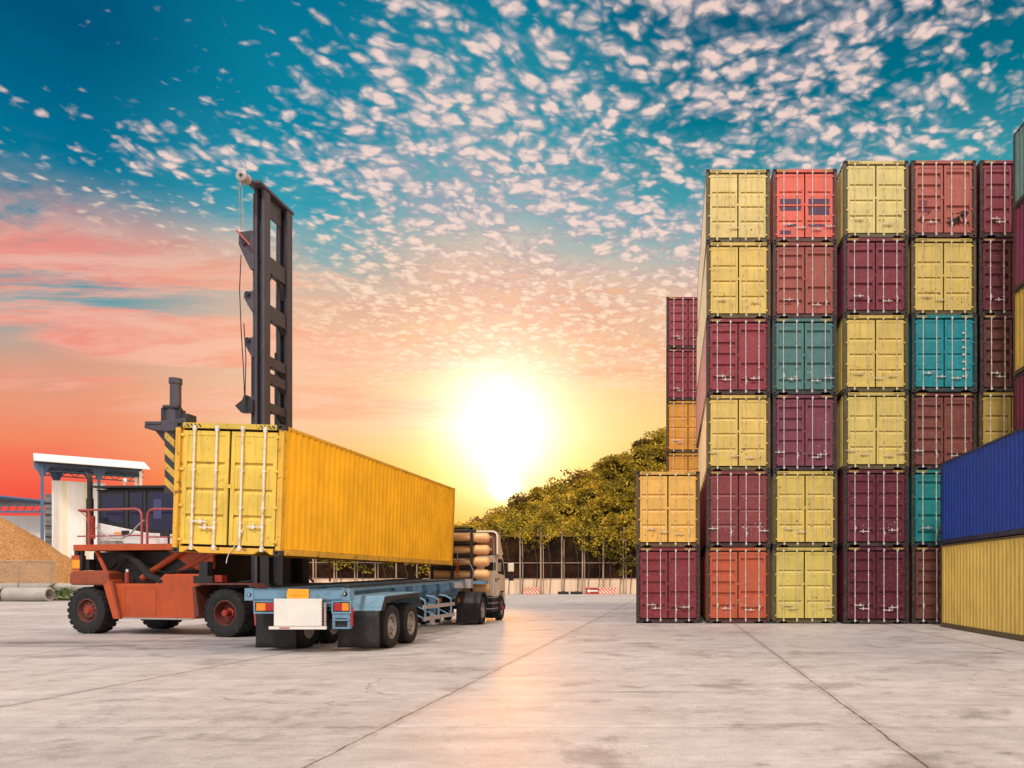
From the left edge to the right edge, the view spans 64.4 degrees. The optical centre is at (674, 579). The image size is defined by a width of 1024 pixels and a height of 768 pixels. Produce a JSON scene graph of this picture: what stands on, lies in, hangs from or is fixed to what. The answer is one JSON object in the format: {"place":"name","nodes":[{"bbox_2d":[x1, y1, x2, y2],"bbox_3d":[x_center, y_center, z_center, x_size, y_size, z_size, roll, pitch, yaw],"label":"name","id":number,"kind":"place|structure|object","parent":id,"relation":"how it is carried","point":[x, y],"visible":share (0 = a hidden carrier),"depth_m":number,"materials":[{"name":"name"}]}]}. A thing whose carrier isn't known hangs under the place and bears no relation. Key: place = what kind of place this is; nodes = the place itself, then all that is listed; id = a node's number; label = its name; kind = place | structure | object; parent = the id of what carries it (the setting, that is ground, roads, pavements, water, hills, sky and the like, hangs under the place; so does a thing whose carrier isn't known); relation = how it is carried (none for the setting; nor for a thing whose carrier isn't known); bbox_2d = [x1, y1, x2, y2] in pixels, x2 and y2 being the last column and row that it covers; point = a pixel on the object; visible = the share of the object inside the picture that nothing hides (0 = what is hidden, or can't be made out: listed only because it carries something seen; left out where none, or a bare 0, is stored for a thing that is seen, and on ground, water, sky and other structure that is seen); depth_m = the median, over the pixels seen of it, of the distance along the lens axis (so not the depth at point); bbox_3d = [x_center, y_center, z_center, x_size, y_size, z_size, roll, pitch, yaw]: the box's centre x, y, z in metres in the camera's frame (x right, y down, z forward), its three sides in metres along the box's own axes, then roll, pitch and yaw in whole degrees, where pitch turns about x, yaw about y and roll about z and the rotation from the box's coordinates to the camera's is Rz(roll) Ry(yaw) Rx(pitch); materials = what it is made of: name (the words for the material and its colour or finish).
{"place":"outdoors","nodes":[
{"label":"outdoors","id":0,"kind":"place"},
{"bbox_2d":[0,495,44,540],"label":"shed","id":1,"kind":"structure","parent":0,"point":[30,524],"depth_m":97.00,"materials":[{"name":"white metal"}]},
{"bbox_2d":[0,594,1023,767],"bbox_3d":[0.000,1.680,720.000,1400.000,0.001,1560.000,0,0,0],"label":"ground","id":2,"kind":"structure","parent":0,"point":[567,681],"depth_m":11.40,"materials":[{"name":"concrete"}]},
{"bbox_2d":[0,517,88,582],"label":"wood chip heap","id":3,"kind":"object","parent":2,"relation":"on","point":[18,543],"visible":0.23,"depth_m":74.84,"materials":[{"name":"wood"}]},
{"bbox_2d":[33,453,149,570],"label":"canopy building","id":4,"kind":"structure","parent":2,"relation":"on","point":[65,521],"depth_m":85.89,"materials":[{"name":"white metal"}]},
{"bbox_2d":[67,169,330,636],"bbox_3d":[-14.818,-5.055,23.626,8.048,13.501,12.076,0,0,1],"label":"container handler","id":5,"kind":"object","parent":2,"relation":"on","point":[145,574],"visible":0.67,"depth_m":23.95,"materials":[{"name":"metal"}]},
{"bbox_2d":[172,422,454,565],"bbox_3d":[-9.683,-1.902,23.503,2.438,3.097,12.230,2,0,2],"label":"shipping container","id":6,"kind":"object","parent":5,"relation":"hanging from","point":[279,490],"visible":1,"depth_m":18.13,"materials":[{"name":"metal"}]},
{"bbox_2d":[177,425,230,549],"bbox_3d":[-10.410,-2.028,17.488,1.185,2.761,0.125,2,0,2],"label":"door","id":7,"kind":"structure","parent":6,"relation":"in","point":[206,454],"depth_m":17.50,"materials":[{"name":"paint"}]},
{"bbox_2d":[228,426,278,551],"bbox_3d":[-9.291,-1.990,17.454,1.109,2.761,0.125,2,0,2],"label":"door","id":8,"kind":"structure","parent":6,"relation":"in","point":[254,455],"depth_m":17.47,"materials":[{"name":"paint"}]},
{"bbox_2d":[245,578,487,647],"bbox_3d":[-8.360,0.812,24.211,2.944,1.736,12.978,0,0,0],"label":"container trailer","id":9,"kind":"object","parent":2,"relation":"on","point":[369,614],"visible":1,"depth_m":18.52,"materials":[{"name":"blue metal"}]},
{"bbox_2d":[416,527,513,623],"bbox_3d":[-8.230,-0.160,30.870,2.920,3.680,5.140,0,0,0],"label":"tractor truck","id":10,"kind":"object","parent":2,"relation":"on","point":[477,555],"visible":0.68,"depth_m":30.57,"materials":[{"name":"white metal"}]},
{"bbox_2d":[309,527,635,593],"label":"boundary fence","id":11,"kind":"object","parent":2,"relation":"on","point":[570,568],"visible":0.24,"depth_m":89.02,"materials":[{"name":"metal"}]},
{"bbox_2d":[498,523,586,593],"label":"tree","id":12,"kind":"object","parent":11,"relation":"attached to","point":[525,529],"visible":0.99,"depth_m":88.63,"materials":[{"name":"green plant"}]},
{"bbox_2d":[579,524,635,593],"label":"tree","id":13,"kind":"object","parent":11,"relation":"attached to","point":[605,531],"visible":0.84,"depth_m":88.61,"materials":[{"name":"green plant"}]},
{"bbox_2d":[636,547,699,622],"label":"shipping container","id":14,"kind":"object","parent":2,"relation":"on","point":[667,585],"visible":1,"depth_m":30.13,"materials":[{"name":"metal"}]},
{"bbox_2d":[639,549,668,620],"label":"door","id":15,"kind":"structure","parent":14,"relation":"in","point":[653,565],"depth_m":30.13,"materials":[{"name":"paint"}]},
{"bbox_2d":[636,471,699,547],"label":"shipping container","id":16,"kind":"object","parent":14,"relation":"on","point":[667,509],"visible":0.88,"depth_m":30.16,"materials":[{"name":"metal"}]},
{"bbox_2d":[639,473,668,544],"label":"door","id":17,"kind":"structure","parent":16,"relation":"in","point":[653,489],"depth_m":30.16,"materials":[{"name":"paint"}]},
{"bbox_2d":[669,473,696,544],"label":"door","id":18,"kind":"structure","parent":16,"relation":"in","point":[682,489],"depth_m":30.16,"materials":[{"name":"paint"}]},
{"bbox_2d":[669,549,696,620],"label":"door","id":19,"kind":"structure","parent":14,"relation":"in","point":[682,565],"depth_m":30.13,"materials":[{"name":"paint"}]},
{"bbox_2d":[700,547,769,622],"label":"shipping container","id":20,"kind":"object","parent":2,"relation":"on","point":[734,585],"visible":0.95,"depth_m":30.06,"materials":[{"name":"metal"}]},
{"bbox_2d":[709,549,738,620],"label":"door","id":21,"kind":"structure","parent":20,"relation":"in","point":[723,565],"depth_m":30.06,"materials":[{"name":"paint"}]},
{"bbox_2d":[700,471,770,553],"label":"shipping container","id":22,"kind":"object","parent":20,"relation":"on","point":[735,509],"visible":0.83,"depth_m":30.02,"materials":[{"name":"metal"}]},
{"bbox_2d":[709,472,739,544],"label":"door","id":23,"kind":"structure","parent":22,"relation":"in","point":[724,489],"depth_m":30.03,"materials":[{"name":"paint"}]},
{"bbox_2d":[698,395,769,493],"bbox_3d":[2.446,-5.570,36.112,2.438,2.896,12.212,0,0,0],"label":"shipping container","id":24,"kind":"object","parent":22,"relation":"on","point":[735,433],"visible":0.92,"depth_m":30.08,"materials":[{"name":"metal"}]},
{"bbox_2d":[709,396,739,468],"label":"door","id":25,"kind":"structure","parent":24,"relation":"in","point":[723,421],"depth_m":30.08,"materials":[{"name":"paint"}]},
{"bbox_2d":[696,318,769,447],"bbox_3d":[2.396,-8.471,36.096,2.438,2.896,12.212,0,0,0],"label":"shipping container","id":26,"kind":"object","parent":24,"relation":"on","point":[735,357],"visible":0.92,"depth_m":30.07,"materials":[{"name":"metal"}]},
{"bbox_2d":[709,320,738,392],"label":"door","id":27,"kind":"structure","parent":26,"relation":"in","point":[723,336],"depth_m":30.06,"materials":[{"name":"paint"}]},
{"bbox_2d":[696,242,770,391],"bbox_3d":[2.409,-11.372,36.078,2.438,2.896,12.212,0,0,0],"label":"shipping container","id":28,"kind":"object","parent":26,"relation":"on","point":[736,283],"visible":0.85,"depth_m":30.05,"materials":[{"name":"metal"}]},
{"bbox_2d":[709,244,739,316],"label":"door","id":29,"kind":"structure","parent":28,"relation":"in","point":[724,260],"depth_m":30.05,"materials":[{"name":"paint"}]},
{"bbox_2d":[697,169,769,329],"bbox_3d":[2.423,-14.215,36.115,2.438,2.780,12.212,0,0,0],"label":"shipping container","id":30,"kind":"object","parent":28,"relation":"on","point":[736,206],"visible":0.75,"depth_m":30.09,"materials":[{"name":"metal"}]},
{"bbox_2d":[709,171,738,240],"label":"door","id":31,"kind":"structure","parent":30,"relation":"in","point":[723,188],"depth_m":30.08,"materials":[{"name":"paint"}]},
{"bbox_2d":[738,171,766,240],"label":"door","id":32,"kind":"structure","parent":30,"relation":"in","point":[752,195],"depth_m":30.08,"materials":[{"name":"paint"}]},
{"bbox_2d":[739,244,767,316],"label":"door","id":33,"kind":"structure","parent":28,"relation":"in","point":[752,260],"depth_m":30.05,"materials":[{"name":"paint"}]},
{"bbox_2d":[739,320,766,392],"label":"door","id":34,"kind":"structure","parent":26,"relation":"in","point":[752,341],"depth_m":30.07,"materials":[{"name":"paint"}]},
{"bbox_2d":[739,397,767,468],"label":"door","id":35,"kind":"structure","parent":24,"relation":"in","point":[752,413],"depth_m":30.08,"materials":[{"name":"paint"}]},
{"bbox_2d":[739,472,767,544],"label":"door","id":36,"kind":"structure","parent":22,"relation":"in","point":[752,489],"depth_m":30.02,"materials":[{"name":"paint"}]},
{"bbox_2d":[739,549,766,621],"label":"door","id":37,"kind":"structure","parent":20,"relation":"in","point":[752,565],"depth_m":30.06,"materials":[{"name":"paint"}]},
{"bbox_2d":[770,547,836,623],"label":"shipping container","id":38,"kind":"object","parent":2,"relation":"on","point":[803,585],"visible":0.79,"depth_m":30.02,"materials":[{"name":"metal"}]},
{"bbox_2d":[775,549,805,621],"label":"door","id":39,"kind":"structure","parent":38,"relation":"in","point":[789,574],"depth_m":30.03,"materials":[{"name":"paint"}]},
{"bbox_2d":[770,471,836,547],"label":"shipping container","id":40,"kind":"object","parent":38,"relation":"on","point":[803,509],"visible":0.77,"depth_m":30.03,"materials":[{"name":"metal"}]},
{"bbox_2d":[776,472,805,544],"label":"door","id":41,"kind":"structure","parent":40,"relation":"in","point":[790,489],"depth_m":30.03,"materials":[{"name":"paint"}]},
{"bbox_2d":[770,395,836,472],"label":"shipping container","id":42,"kind":"object","parent":40,"relation":"on","point":[803,432],"visible":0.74,"depth_m":30.05,"materials":[{"name":"metal"}]},
{"bbox_2d":[775,396,805,468],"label":"door","id":43,"kind":"structure","parent":42,"relation":"in","point":[790,413],"depth_m":30.05,"materials":[{"name":"paint"}]},
{"bbox_2d":[770,318,836,399],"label":"shipping container","id":44,"kind":"object","parent":42,"relation":"on","point":[803,356],"visible":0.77,"depth_m":30.02,"materials":[{"name":"metal"}]},
{"bbox_2d":[775,320,805,392],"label":"door","id":45,"kind":"structure","parent":44,"relation":"in","point":[789,345],"depth_m":30.03,"materials":[{"name":"paint"}]},
{"bbox_2d":[770,242,836,323],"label":"shipping container","id":46,"kind":"object","parent":44,"relation":"on","point":[803,279],"visible":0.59,"depth_m":30.05,"materials":[{"name":"metal"}]},
{"bbox_2d":[776,244,805,316],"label":"door","id":47,"kind":"structure","parent":46,"relation":"in","point":[790,260],"depth_m":30.06,"materials":[{"name":"paint"}]},
{"bbox_2d":[770,169,836,247],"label":"shipping container","id":48,"kind":"object","parent":46,"relation":"on","point":[803,205],"visible":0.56,"depth_m":30.05,"materials":[{"name":"metal"}]},
{"bbox_2d":[776,170,805,240],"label":"door","id":49,"kind":"structure","parent":48,"relation":"in","point":[789,186],"depth_m":30.06,"materials":[{"name":"paint"}]},
{"bbox_2d":[805,170,834,239],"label":"door","id":50,"kind":"structure","parent":48,"relation":"in","point":[817,186],"depth_m":30.06,"materials":[{"name":"paint"}]},
{"bbox_2d":[805,244,833,316],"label":"door","id":51,"kind":"structure","parent":46,"relation":"in","point":[819,269],"depth_m":30.05,"materials":[{"name":"paint"}]},
{"bbox_2d":[805,320,833,392],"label":"door","id":52,"kind":"structure","parent":44,"relation":"in","point":[818,336],"depth_m":30.02,"materials":[{"name":"paint"}]},
{"bbox_2d":[805,396,833,468],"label":"door","id":53,"kind":"structure","parent":42,"relation":"in","point":[819,421],"depth_m":30.05,"materials":[{"name":"paint"}]},
{"bbox_2d":[806,473,833,544],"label":"door","id":54,"kind":"structure","parent":40,"relation":"in","point":[819,489],"depth_m":30.03,"materials":[{"name":"paint"}]},
{"bbox_2d":[805,549,833,621],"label":"door","id":55,"kind":"structure","parent":38,"relation":"in","point":[818,565],"depth_m":30.03,"materials":[{"name":"paint"}]},
{"bbox_2d":[837,547,908,623],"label":"shipping container","id":56,"kind":"object","parent":2,"relation":"on","point":[872,585],"visible":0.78,"depth_m":29.67,"materials":[{"name":"metal"}]},
{"bbox_2d":[847,548,876,621],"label":"door","id":57,"kind":"structure","parent":56,"relation":"in","point":[861,565],"depth_m":29.68,"materials":[{"name":"paint"}]},
{"bbox_2d":[837,470,908,547],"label":"shipping container","id":58,"kind":"object","parent":56,"relation":"on","point":[872,508],"visible":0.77,"depth_m":29.66,"materials":[{"name":"metal"}]},
{"bbox_2d":[846,471,876,544],"bbox_3d":[7.023,-2.676,29.644,1.185,2.761,0.127,0,0,0],"label":"door","id":59,"kind":"structure","parent":58,"relation":"in","point":[860,496],"depth_m":29.65,"materials":[{"name":"paint"}]},
{"bbox_2d":[837,392,908,473],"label":"shipping container","id":60,"kind":"object","parent":58,"relation":"on","point":[872,430],"visible":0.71,"depth_m":29.64,"materials":[{"name":"metal"}]},
{"bbox_2d":[846,394,877,467],"bbox_3d":[7.024,-5.578,29.623,1.185,2.761,0.125,0,0,0],"label":"door","id":61,"kind":"structure","parent":60,"relation":"in","point":[861,410],"depth_m":29.64,"materials":[{"name":"paint"}]},
{"bbox_2d":[836,315,907,399],"bbox_3d":[7.532,-8.471,35.679,2.438,2.896,12.212,0,0,0],"label":"shipping container","id":62,"kind":"object","parent":60,"relation":"on","point":[872,353],"visible":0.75,"depth_m":29.65,"materials":[{"name":"metal"}]},
{"bbox_2d":[846,316,876,389],"bbox_3d":[7.002,-8.479,29.635,1.185,2.761,0.125,0,0,0],"label":"door","id":63,"kind":"structure","parent":62,"relation":"in","point":[860,342],"depth_m":29.65,"materials":[{"name":"paint"}]},
{"bbox_2d":[837,238,907,323],"bbox_3d":[7.570,-11.372,35.685,2.438,2.896,12.212,0,0,0],"label":"shipping container","id":64,"kind":"object","parent":62,"relation":"on","point":[872,276],"visible":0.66,"depth_m":29.66,"materials":[{"name":"metal"}]},
{"bbox_2d":[846,239,876,312],"bbox_3d":[7.005,-11.380,29.650,1.185,2.761,0.137,0,0,0],"label":"door","id":65,"kind":"structure","parent":64,"relation":"in","point":[860,265],"depth_m":29.65,"materials":[{"name":"paint"}]},
{"bbox_2d":[837,161,908,249],"bbox_3d":[7.563,-14.273,35.707,2.438,2.896,12.212,0,0,0],"label":"shipping container","id":66,"kind":"object","parent":64,"relation":"on","point":[872,199],"visible":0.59,"depth_m":29.68,"materials":[{"name":"metal"}]},
{"bbox_2d":[846,162,876,235],"bbox_3d":[7.021,-14.281,29.663,1.185,2.761,0.125,0,0,0],"label":"door","id":67,"kind":"structure","parent":66,"relation":"in","point":[860,179],"depth_m":29.68,"materials":[{"name":"paint"}]},
{"bbox_2d":[876,162,905,235],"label":"door","id":68,"kind":"structure","parent":66,"relation":"in","point":[890,188],"depth_m":29.68,"materials":[{"name":"paint"}]},
{"bbox_2d":[876,239,904,312],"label":"door","id":69,"kind":"structure","parent":64,"relation":"in","point":[890,264],"depth_m":29.65,"materials":[{"name":"paint"}]},
{"bbox_2d":[874,316,904,389],"bbox_3d":[8.087,-8.479,29.637,1.185,2.761,0.125,0,0,0],"label":"door","id":70,"kind":"structure","parent":62,"relation":"in","point":[890,342],"depth_m":29.65,"materials":[{"name":"paint"}]},
{"bbox_2d":[877,394,906,467],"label":"door","id":71,"kind":"structure","parent":60,"relation":"in","point":[890,410],"depth_m":29.64,"materials":[{"name":"paint"}]},
{"bbox_2d":[876,471,905,544],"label":"door","id":72,"kind":"structure","parent":58,"relation":"in","point":[890,496],"depth_m":29.66,"materials":[{"name":"paint"}]},
{"bbox_2d":[876,548,905,621],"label":"door","id":73,"kind":"structure","parent":56,"relation":"in","point":[890,574],"depth_m":29.67,"materials":[{"name":"paint"}]},
{"bbox_2d":[909,547,939,623],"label":"shipping container","id":74,"kind":"object","parent":2,"relation":"on","point":[924,584],"visible":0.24,"depth_m":29.64,"materials":[{"name":"metal"}]},
{"bbox_2d":[909,470,939,547],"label":"shipping container","id":75,"kind":"object","parent":74,"relation":"on","point":[924,508],"visible":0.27,"depth_m":29.66,"materials":[{"name":"metal"}]},
{"bbox_2d":[914,471,939,544],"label":"door","id":76,"kind":"structure","parent":75,"relation":"in","point":[927,486],"depth_m":29.66,"materials":[{"name":"paint"}]},
{"bbox_2d":[909,392,976,470],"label":"shipping container","id":77,"kind":"object","parent":75,"relation":"on","point":[942,427],"visible":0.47,"depth_m":29.69,"materials":[{"name":"metal"}]},
{"bbox_2d":[914,394,944,467],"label":"door","id":78,"kind":"structure","parent":77,"relation":"in","point":[928,419],"depth_m":29.69,"materials":[{"name":"paint"}]},
{"bbox_2d":[908,315,976,394],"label":"shipping container","id":79,"kind":"object","parent":77,"relation":"on","point":[942,353],"visible":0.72,"depth_m":29.62,"materials":[{"name":"metal"}]},
{"bbox_2d":[915,316,945,389],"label":"door","id":80,"kind":"structure","parent":79,"relation":"in","point":[929,333],"depth_m":29.62,"materials":[{"name":"paint"}]},
{"bbox_2d":[908,238,975,318],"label":"shipping container","id":81,"kind":"object","parent":79,"relation":"on","point":[941,276],"visible":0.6,"depth_m":29.70,"materials":[{"name":"metal"}]},
{"bbox_2d":[914,240,944,313],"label":"door","id":82,"kind":"structure","parent":81,"relation":"in","point":[929,275],"depth_m":29.70,"materials":[{"name":"paint"}]},
{"bbox_2d":[908,160,975,242],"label":"shipping container","id":83,"kind":"object","parent":81,"relation":"on","point":[942,198],"visible":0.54,"depth_m":29.65,"materials":[{"name":"metal"}]},
{"bbox_2d":[914,162,944,235],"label":"door","id":84,"kind":"structure","parent":83,"relation":"in","point":[928,178],"depth_m":29.65,"materials":[{"name":"paint"}]},
{"bbox_2d":[944,162,972,235],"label":"door","id":85,"kind":"structure","parent":83,"relation":"in","point":[958,187],"depth_m":29.65,"materials":[{"name":"paint"}]},
{"bbox_2d":[944,240,972,313],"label":"door","id":86,"kind":"structure","parent":81,"relation":"in","point":[958,265],"depth_m":29.70,"materials":[{"name":"paint"}]},
{"bbox_2d":[944,316,973,389],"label":"door","id":87,"kind":"structure","parent":79,"relation":"in","point":[953,329],"depth_m":29.63,"materials":[{"name":"paint"}]},
{"bbox_2d":[944,394,973,460],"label":"door","id":88,"kind":"structure","parent":77,"relation":"in","point":[958,419],"depth_m":29.69,"materials":[{"name":"paint"}]},
{"bbox_2d":[915,548,939,621],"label":"door","id":89,"kind":"structure","parent":74,"relation":"in","point":[927,574],"depth_m":29.64,"materials":[{"name":"paint"}]},
{"bbox_2d":[940,535,1023,640],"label":"shipping container","id":90,"kind":"object","parent":2,"relation":"on","point":[982,586],"visible":1,"depth_m":23.96,"materials":[{"name":"metal"}]},
{"bbox_2d":[940,427,1023,544],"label":"shipping container","id":91,"kind":"object","parent":90,"relation":"on","point":[981,492],"visible":0.87,"depth_m":23.96,"materials":[{"name":"metal"}]},
{"bbox_2d":[0,0,1023,525],"label":"sky","id":92,"kind":"structure","parent":0,"point":[496,205],"materials":[{"name":"blue"}]},
{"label":"hill","id":93,"kind":"structure","parent":0,"visible":0},
{"bbox_2d":[314,427,665,577],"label":"hillside forest","id":94,"kind":"object","parent":93,"relation":"on","point":[597,498],"visible":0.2,"depth_m":110.92,"materials":[{"name":"green plant"}]},
{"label":"shipping container","id":95,"kind":"object","parent":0,"visible":0},
{"bbox_2d":[977,392,1012,446],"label":"shipping container","id":96,"kind":"object","parent":95,"relation":"on","point":[994,415],"visible":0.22,"depth_m":29.64,"materials":[{"name":"metal"}]},
{"bbox_2d":[977,315,1012,393],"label":"shipping container","id":97,"kind":"object","parent":96,"relation":"on","point":[994,353],"visible":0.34,"depth_m":29.62,"materials":[{"name":"metal"}]},
{"bbox_2d":[976,238,1013,316],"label":"shipping container","id":98,"kind":"object","parent":97,"relation":"on","point":[994,276],"visible":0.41,"depth_m":29.69,"materials":[{"name":"metal"}]},
{"bbox_2d":[976,160,1012,240],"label":"shipping container","id":99,"kind":"object","parent":98,"relation":"on","point":[994,198],"visible":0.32,"depth_m":29.64,"materials":[{"name":"metal"}]},
{"bbox_2d":[983,162,1012,235],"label":"door","id":100,"kind":"structure","parent":99,"relation":"in","point":[997,205],"depth_m":29.64,"materials":[{"name":"paint"}]},
{"bbox_2d":[982,239,1012,312],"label":"door","id":101,"kind":"structure","parent":98,"relation":"in","point":[996,265],"depth_m":29.68,"materials":[{"name":"paint"}]},
{"bbox_2d":[983,316,1012,389],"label":"door","id":102,"kind":"structure","parent":97,"relation":"in","point":[997,341],"depth_m":29.63,"materials":[{"name":"paint"}]},
{"bbox_2d":[982,394,1012,443],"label":"door","id":103,"kind":"structure","parent":96,"relation":"in","point":[996,419],"depth_m":29.64,"materials":[{"name":"paint"}]},
{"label":"shipping container","id":104,"kind":"object","parent":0,"visible":0},
{"bbox_2d":[666,453,697,471],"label":"shipping container","id":105,"kind":"object","parent":104,"relation":"on","point":[681,462],"visible":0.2,"depth_m":43.96,"materials":[{"name":"metal"}]},
{"bbox_2d":[666,401,697,452],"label":"shipping container","id":106,"kind":"object","parent":105,"relation":"on","point":[680,426],"visible":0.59,"depth_m":43.94,"materials":[{"name":"metal"}]},
{"bbox_2d":[666,349,695,400],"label":"shipping container","id":107,"kind":"object","parent":106,"relation":"on","point":[680,374],"visible":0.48,"depth_m":43.96,"materials":[{"name":"metal"}]},
{"bbox_2d":[666,297,696,348],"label":"shipping container","id":108,"kind":"object","parent":107,"relation":"on","point":[681,322],"visible":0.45,"depth_m":43.96,"materials":[{"name":"metal"}]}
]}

